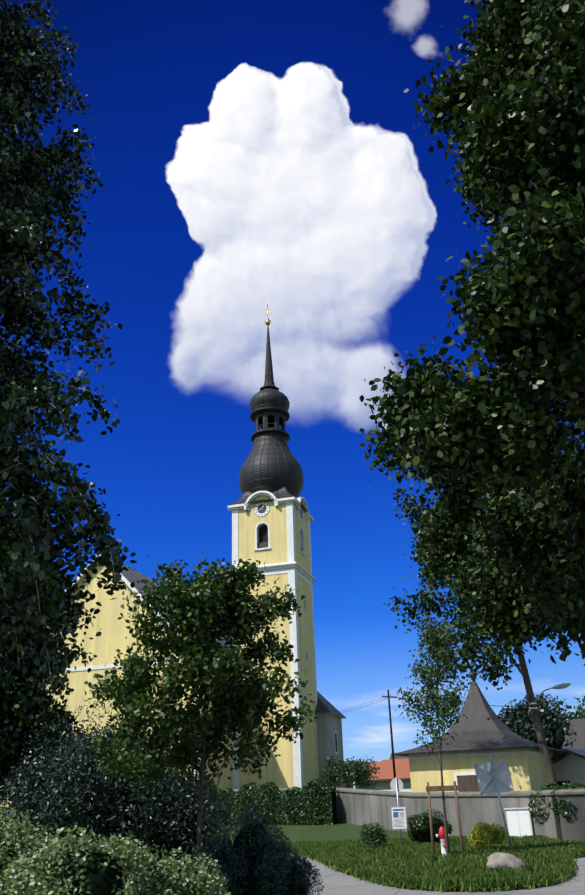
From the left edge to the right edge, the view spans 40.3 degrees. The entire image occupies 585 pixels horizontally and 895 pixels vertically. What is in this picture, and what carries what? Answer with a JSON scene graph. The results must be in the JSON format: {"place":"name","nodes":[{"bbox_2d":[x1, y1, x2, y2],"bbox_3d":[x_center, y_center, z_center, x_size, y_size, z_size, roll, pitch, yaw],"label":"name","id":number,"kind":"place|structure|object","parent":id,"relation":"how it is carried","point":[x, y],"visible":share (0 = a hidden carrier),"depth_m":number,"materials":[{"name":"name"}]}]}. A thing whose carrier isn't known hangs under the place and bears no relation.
{"place":"outdoors","nodes":[
{"label":"outdoors","id":0,"kind":"place"},
{"bbox_2d":[23,763,72,841],"bbox_3d":[-5.461,8.969,19.027,2.016,2.880,2.016,-2,-24,1],"label":"dark yew","id":1,"kind":"object","parent":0,"point":[40,784],"visible":0.06,"depth_m":18.47,"materials":[{"name":"green plant"}]},
{"bbox_2d":[0,0,136,697],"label":"birch","id":2,"kind":"object","parent":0,"point":[32,518],"depth_m":7.95,"materials":[{"name":"green plant"}]},
{"bbox_2d":[125,779,205,864],"bbox_3d":[-2.883,8.734,17.955,1.872,2.400,1.872,-2,-24,1],"label":"dark yew","id":3,"kind":"object","parent":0,"point":[177,843],"visible":0.1,"depth_m":17.34,"materials":[{"name":"green plant"}]},
{"bbox_2d":[205,850,236,894],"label":"blue juniper","id":4,"kind":"object","parent":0,"point":[223,859],"visible":0.27,"depth_m":13.07,"materials":[{"name":"plant"}]},
{"bbox_2d":[228,304,318,788],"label":"church tower","id":5,"kind":"structure","parent":0,"point":[272,517],"depth_m":69.91,"materials":[{"name":"yellow paint"}]},
{"bbox_2d":[0,816,584,861],"bbox_3d":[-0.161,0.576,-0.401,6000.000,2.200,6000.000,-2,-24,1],"label":"terrain","id":6,"kind":"structure","parent":0,"point":[339,831],"depth_m":44.16,"materials":[{"name":"green plant"}]},
{"bbox_2d":[0,805,61,894],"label":"variegated dogwood","id":7,"kind":"object","parent":6,"relation":"on","point":[27,843],"depth_m":11.81,"materials":[{"name":"green plant"}]},
{"bbox_2d":[0,719,86,847],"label":"dark yew","id":8,"kind":"object","parent":6,"relation":"on","point":[14,794],"visible":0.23,"depth_m":18.49,"materials":[{"name":"green plant"}]},
{"bbox_2d":[0,527,97,811],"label":"birch","id":9,"kind":"object","parent":6,"relation":"on","point":[25,712],"depth_m":24.00,"materials":[{"name":"green plant"}]},
{"bbox_2d":[0,825,162,894],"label":"variegated dogwood","id":10,"kind":"object","parent":6,"relation":"on","point":[24,878],"depth_m":10.74,"materials":[{"name":"green plant"}]},
{"bbox_2d":[59,835,118,853],"bbox_3d":[-3.364,7.197,13.268,1.981,1.340,1.816,-2,-24,1],"label":"variegated dogwood","id":11,"kind":"object","parent":6,"relation":"on","point":[88,841],"depth_m":13.63,"materials":[{"name":"green plant"}]},
{"bbox_2d":[15,695,203,846],"bbox_3d":[-4.247,7.977,18.801,4.380,4.314,4.166,-2,-24,1],"label":"yew","id":12,"kind":"object","parent":6,"relation":"on","point":[78,750],"depth_m":17.69,"materials":[{"name":"green plant"}]},
{"bbox_2d":[0,555,231,806],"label":"church nave","id":13,"kind":"structure","parent":6,"relation":"on","point":[107,643],"depth_m":63.14,"materials":[{"name":"yellow paint"}]},
{"bbox_2d":[105,754,238,865],"bbox_3d":[-2.796,8.372,18.082,3.238,2.748,3.030,-2,-24,1],"label":"dark yew","id":14,"kind":"object","parent":6,"relation":"on","point":[214,815],"visible":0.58,"depth_m":17.29,"materials":[{"name":"green plant"}]},
{"bbox_2d":[144,847,230,894],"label":"variegated dogwood","id":15,"kind":"object","parent":6,"relation":"on","point":[205,881],"depth_m":11.46,"materials":[{"name":"green plant"}]},
{"bbox_2d":[84,552,318,866],"bbox_3d":[-1.527,4.728,13.424,3.886,5.953,3.433,-2,-24,1],"label":"young tree","id":16,"kind":"object","parent":6,"relation":"on","point":[237,615],"depth_m":13.14,"materials":[{"name":"green plant"}]},
{"bbox_2d":[192,831,244,894],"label":"blue juniper","id":17,"kind":"object","parent":6,"relation":"on","point":[209,849],"visible":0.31,"depth_m":13.17,"materials":[{"name":"plant"}]},
{"bbox_2d":[220,799,292,894],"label":"blue juniper","id":18,"kind":"object","parent":6,"relation":"on","point":[276,857],"depth_m":13.11,"materials":[{"name":"plant"}]},
{"bbox_2d":[198,778,337,825],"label":"hedge","id":19,"kind":"object","parent":6,"relation":"on","point":[319,787],"depth_m":49.75,"materials":[{"name":"green plant"}]},
{"bbox_2d":[277,846,324,894],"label":"blue juniper","id":20,"kind":"object","parent":6,"relation":"on","point":[306,867],"visible":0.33,"depth_m":13.54,"materials":[{"name":"plant"}]},
{"bbox_2d":[319,754,379,788],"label":"bush","id":21,"kind":"object","parent":6,"relation":"on","point":[359,770],"depth_m":56.47,"materials":[{"name":"green plant"}]},
{"bbox_2d":[345,762,379,789],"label":"house","id":22,"kind":"structure","parent":6,"relation":"on","point":[372,787],"depth_m":86.56,"materials":[{"name":"white paint"}]},
{"bbox_2d":[359,821,387,847],"bbox_3d":[3.048,14.566,29.921,1.070,1.019,0.980,-2,-24,1],"label":"lawn shrub","id":23,"kind":"object","parent":6,"relation":"on","point":[372,832],"visible":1,"depth_m":29.72,"materials":[{"name":"green plant"}]},
{"bbox_2d":[382,690,395,777],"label":"utility pole","id":24,"kind":"object","parent":6,"relation":"on","point":[393,758],"visible":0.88,"depth_m":73.15,"materials":[{"name":"brown wood"}]},
{"bbox_2d":[339,697,574,713],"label":"overhead wires","id":25,"kind":"object","parent":24,"relation":"hanging from","point":[428,700],"visible":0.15,"depth_m":74.62,"materials":[{"name":"black"}]},
{"bbox_2d":[368,758,411,791],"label":"house","id":26,"kind":"structure","parent":6,"relation":"on","point":[386,776],"depth_m":80.29,"materials":[{"name":"orange tile"}]},
{"bbox_2d":[390,777,406,843],"bbox_3d":[4.215,14.560,31.561,0.580,2.800,0.103,-6,-24,8],"label":"sign post","id":27,"kind":"object","parent":6,"relation":"on","point":[399,818],"visible":0.96,"depth_m":31.55,"materials":[{"name":"metal"}]},
{"bbox_2d":[390,753,407,758],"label":"house","id":28,"kind":"structure","parent":6,"relation":"on","point":[398,757],"depth_m":98.52,"materials":[{"name":"white paint"}]},
{"bbox_2d":[233,788,584,840],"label":"cemetery wall","id":29,"kind":"structure","parent":6,"relation":"on","point":[360,807],"depth_m":38.48,"materials":[{"name":"grey concrete"}]},
{"bbox_2d":[414,817,443,842],"bbox_3d":[5.478,15.308,31.737,1.296,1.120,1.008,-2,-24,1],"label":"bush","id":30,"kind":"object","parent":6,"relation":"on","point":[425,836],"visible":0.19,"depth_m":31.37,"materials":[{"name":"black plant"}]},
{"bbox_2d":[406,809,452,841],"bbox_3d":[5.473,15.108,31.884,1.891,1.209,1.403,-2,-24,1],"label":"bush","id":31,"kind":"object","parent":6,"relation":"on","point":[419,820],"depth_m":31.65,"materials":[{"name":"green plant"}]},
{"bbox_2d":[276,834,584,892],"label":"grass","id":32,"kind":"structure","parent":6,"relation":"on","point":[407,863],"depth_m":21.76,"materials":[{"name":"green plant"}]},
{"bbox_2d":[467,821,506,847],"bbox_3d":[6.582,13.197,27.198,1.413,0.818,1.171,13,-28,-30],"label":"yellow shrub","id":33,"kind":"object","parent":32,"relation":"on","point":[483,834],"visible":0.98,"depth_m":26.97,"materials":[{"name":"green plant"}]},
{"bbox_2d":[395,608,475,856],"bbox_3d":[4.829,9.128,26.157,2.786,7.886,2.819,-2,-24,1],"label":"staked young tree","id":34,"kind":"object","parent":6,"relation":"on","point":[437,642],"depth_m":26.76,"materials":[{"name":"green plant"}]},
{"bbox_2d":[436,826,448,853],"bbox_3d":[4.801,12.539,25.286,0.420,0.950,0.302,6,-25,-17],"label":"hydrant","id":35,"kind":"object","parent":6,"relation":"on","point":[441,835],"visible":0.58,"depth_m":25.29,"materials":[{"name":"red metal"}]},
{"bbox_2d":[426,781,463,854],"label":"tree stakes","id":36,"kind":"object","parent":6,"relation":"on","point":[454,788],"visible":0.62,"depth_m":25.14,"materials":[{"name":"brown wood"}]},
{"bbox_2d":[474,755,513,849],"bbox_3d":[6.828,12.032,26.524,1.206,3.365,0.292,-2,-24,1],"label":"traffic sign","id":37,"kind":"object","parent":6,"relation":"on","point":[493,777],"visible":1,"depth_m":26.88,"materials":[{"name":"metal"}]},
{"bbox_2d":[487,852,525,870],"bbox_3d":[5.276,10.288,19.515,1.058,0.652,0.798,16,-24,-29],"label":"boulder","id":38,"kind":"object","parent":6,"relation":"on","point":[502,860],"visible":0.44,"depth_m":19.34,"materials":[{"name":"beige stone"}]},
{"bbox_2d":[504,807,533,837],"bbox_3d":[9.861,16.315,34.545,1.120,1.280,0.440,-13,-26,23],"label":"utility cabinet","id":39,"kind":"object","parent":6,"relation":"on","point":[519,822],"visible":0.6,"depth_m":34.42,"materials":[{"name":"grey metal"}]},
{"bbox_2d":[497,693,576,755],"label":"tree","id":40,"kind":"object","parent":6,"relation":"on","point":[560,723],"depth_m":53.77,"materials":[{"name":"green plant"}]},
{"bbox_2d":[509,719,584,749],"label":"house roof","id":41,"kind":"structure","parent":6,"relation":"on","point":[578,727],"depth_m":72.40,"materials":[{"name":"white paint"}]},
{"bbox_2d":[528,782,576,823],"bbox_3d":[11.569,15.376,34.423,2.827,1.807,2.579,-2,-24,1],"label":"bush","id":42,"kind":"object","parent":6,"relation":"on","point":[553,786],"visible":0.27,"depth_m":33.97,"materials":[{"name":"green plant"}]},
{"bbox_2d":[551,749,584,787],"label":"white house","id":43,"kind":"structure","parent":6,"relation":"on","point":[569,764],"depth_m":46.14,"materials":[{"name":"paint"}]},
{"bbox_2d":[574,783,584,788],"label":"bush","id":44,"kind":"object","parent":6,"relation":"on","point":[578,786],"visible":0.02,"depth_m":35.48,"materials":[{"name":"green plant"}]},
{"bbox_2d":[278,860,306,894],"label":"blue juniper","id":45,"kind":"object","parent":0,"point":[299,888],"visible":0.17,"depth_m":13.35,"materials":[{"name":"plant"}]},
{"bbox_2d":[0,0,584,762],"label":"sky","id":46,"kind":"structure","parent":0,"point":[249,155],"materials":[{"name":"blue"}]},
{"bbox_2d":[315,691,345,787],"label":"church annex","id":47,"kind":"object","parent":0,"point":[329,731],"visible":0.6,"depth_m":67.59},
{"bbox_2d":[215,845,584,894],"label":"road asphalt","id":48,"kind":"structure","parent":0,"point":[338,882],"depth_m":17.21,"materials":[{"name":"grey asphalt"}]},
{"bbox_2d":[359,0,584,699],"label":"linden","id":49,"kind":"object","parent":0,"point":[510,96],"depth_m":13.09,"materials":[{"name":"green plant"}]},
{"bbox_2d":[394,661,560,791],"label":"cemetery chapel","id":50,"kind":"structure","parent":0,"point":[483,732],"depth_m":43.94,"materials":[{"name":"yellow paint"}]},
{"bbox_2d":[381,447,583,782],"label":"tree","id":51,"kind":"object","parent":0,"point":[444,542],"depth_m":39.61,"materials":[{"name":"green plant"}]},
{"bbox_2d":[529,683,570,708],"bbox_3d":[12.433,11.992,38.447,2.125,1.126,0.375,-6,-24,9],"label":"street lamp on bracket","id":52,"kind":"object","parent":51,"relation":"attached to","point":[563,685],"visible":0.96,"depth_m":38.42,"materials":[{"name":"metal"}]},
{"bbox_2d":[565,696,584,719],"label":"tree","id":53,"kind":"object","parent":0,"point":[581,714],"visible":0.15,"depth_m":111.69,"materials":[{"name":"green plant"}]}
]}

